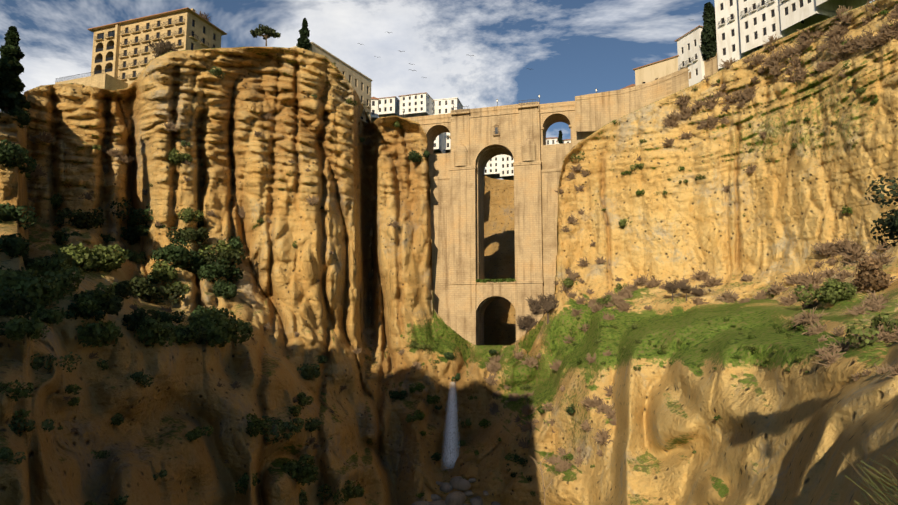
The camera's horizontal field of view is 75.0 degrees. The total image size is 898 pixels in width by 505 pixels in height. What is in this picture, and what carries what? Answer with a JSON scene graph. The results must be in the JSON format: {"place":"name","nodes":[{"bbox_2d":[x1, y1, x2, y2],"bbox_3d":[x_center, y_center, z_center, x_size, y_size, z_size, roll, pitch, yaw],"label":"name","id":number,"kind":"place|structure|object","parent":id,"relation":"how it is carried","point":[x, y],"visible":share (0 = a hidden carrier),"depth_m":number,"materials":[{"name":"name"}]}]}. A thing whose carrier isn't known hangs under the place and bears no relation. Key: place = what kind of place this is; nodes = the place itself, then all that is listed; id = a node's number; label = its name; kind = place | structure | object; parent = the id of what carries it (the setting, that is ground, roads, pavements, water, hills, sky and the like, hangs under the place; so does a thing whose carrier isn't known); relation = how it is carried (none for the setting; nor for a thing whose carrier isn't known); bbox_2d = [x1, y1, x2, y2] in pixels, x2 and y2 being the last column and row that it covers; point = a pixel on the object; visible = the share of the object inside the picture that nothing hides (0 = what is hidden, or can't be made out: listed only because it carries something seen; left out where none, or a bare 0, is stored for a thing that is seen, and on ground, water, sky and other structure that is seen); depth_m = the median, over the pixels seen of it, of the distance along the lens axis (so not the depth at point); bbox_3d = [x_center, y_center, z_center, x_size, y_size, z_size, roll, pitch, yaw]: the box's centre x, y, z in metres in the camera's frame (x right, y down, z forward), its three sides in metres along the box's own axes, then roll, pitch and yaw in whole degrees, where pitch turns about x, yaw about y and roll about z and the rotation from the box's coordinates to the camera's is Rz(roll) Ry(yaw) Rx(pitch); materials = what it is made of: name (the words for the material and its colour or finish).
{"place":"outdoors","nodes":[
{"label":"outdoors","id":0,"kind":"place"},
{"bbox_2d":[0,0,873,178],"label":"sky","id":1,"kind":"structure","parent":0,"point":[570,48],"materials":[{"name":"blue"}]},
{"bbox_2d":[358,32,530,77],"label":"birds","id":2,"kind":"object","parent":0,"point":[414,64],"visible":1,"depth_m":114.00,"materials":[{"name":"black"}]},
{"bbox_2d":[0,0,897,504],"bbox_3d":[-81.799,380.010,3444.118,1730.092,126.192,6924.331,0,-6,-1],"label":"gorge","id":3,"kind":"structure","parent":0,"point":[778,434],"depth_m":130.93,"materials":[{"name":"beige stone"}]},
{"bbox_2d":[55,7,226,90],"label":"hotel building","id":4,"kind":"structure","parent":3,"relation":"on","point":[122,53],"depth_m":158.58,"materials":[{"name":"paint"}]},
{"bbox_2d":[290,42,372,125],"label":"long building","id":5,"kind":"structure","parent":3,"relation":"on","point":[360,82],"depth_m":181.77,"materials":[{"name":"beige paint"}]},
{"bbox_2d":[4,11,713,332],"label":"trees trunks and limbs","id":6,"kind":"object","parent":3,"relation":"on","point":[547,305],"visible":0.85,"depth_m":149.68,"materials":[{"name":"brown wood"}]},
{"bbox_2d":[0,2,897,247],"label":"tree foliage","id":7,"kind":"object","parent":6,"relation":"attached to","point":[12,85],"visible":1,"depth_m":108.06,"materials":[{"name":"green plant"}]},
{"bbox_2d":[0,10,897,504],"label":"green bushes","id":8,"kind":"object","parent":3,"relation":"on","point":[30,290],"visible":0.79,"depth_m":100.33,"materials":[{"name":"green plant"}]},
{"bbox_2d":[442,382,460,468],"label":"waterfall","id":9,"kind":"structure","parent":3,"relation":"on","point":[451,444],"depth_m":144.07,"materials":[{"name":"white liquid"}]},
{"bbox_2d":[411,476,499,504],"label":"boulders","id":10,"kind":"object","parent":3,"relation":"on","point":[460,483],"visible":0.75,"depth_m":129.48,"materials":[{"name":"stone"}]},
{"bbox_2d":[28,0,897,471],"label":"dry shrubs","id":11,"kind":"object","parent":3,"relation":"on","point":[852,248],"visible":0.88,"depth_m":125.57,"materials":[{"name":"brown plant"}]},
{"bbox_2d":[371,101,574,344],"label":"bridge piers","id":12,"kind":"structure","parent":3,"relation":"on","point":[454,236],"depth_m":172.72,"materials":[{"name":"beige stone"}]},
{"bbox_2d":[454,132,535,166],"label":"caps","id":13,"kind":"object","parent":12,"relation":"attached to","point":[528,146],"visible":0.85,"depth_m":172.08,"materials":[{"name":"beige stone"}]},
{"bbox_2d":[451,106,540,310],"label":"bridge block","id":14,"kind":"structure","parent":12,"relation":"on","point":[482,138],"depth_m":175.08,"materials":[{"name":"beige stone"}]},
{"bbox_2d":[369,105,593,344],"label":"bridge side walls","id":15,"kind":"structure","parent":3,"relation":"on","point":[553,156],"depth_m":178.33,"materials":[{"name":"beige stone"}]},
{"bbox_2d":[476,278,515,282],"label":"ledge grass","id":16,"kind":"structure","parent":15,"relation":"on","point":[496,280],"depth_m":170.39,"materials":[{"name":"green plant"}]},
{"bbox_2d":[484,175,515,344],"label":"gorge terrain","id":17,"kind":"structure","parent":3,"relation":"on","point":[499,263],"depth_m":244.25,"materials":[{"name":"beige stone"}]},
{"bbox_2d":[371,92,570,179],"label":"town building","id":18,"kind":"structure","parent":17,"relation":"on","point":[426,104],"depth_m":229.24,"materials":[{"name":"white paint"}]},
{"bbox_2d":[530,452,552,504],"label":"plant","id":19,"kind":"object","parent":3,"relation":"on","point":[541,469],"visible":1,"depth_m":20.82,"materials":[{"name":"brown plant"}]},
{"bbox_2d":[622,55,678,88],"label":"building","id":20,"kind":"structure","parent":3,"relation":"on","point":[650,72],"depth_m":165.18,"materials":[{"name":"beige paint"}]},
{"bbox_2d":[675,0,870,86],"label":"buildings","id":21,"kind":"structure","parent":3,"relation":"on","point":[744,28],"depth_m":141.40,"materials":[{"name":"paint"}]},
{"bbox_2d":[841,441,897,504],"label":"grass tuft","id":22,"kind":"object","parent":3,"relation":"on","point":[891,488],"visible":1,"depth_m":5.78,"materials":[{"name":"green plant"}]},
{"bbox_2d":[402,88,596,135],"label":"bridge window panels","id":23,"kind":"object","parent":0,"point":[496,130],"visible":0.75,"depth_m":175.49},
{"bbox_2d":[575,52,719,131],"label":"retaining wall","id":24,"kind":"structure","parent":0,"point":[594,112],"depth_m":166.99,"materials":[{"name":"stone"}]}
]}

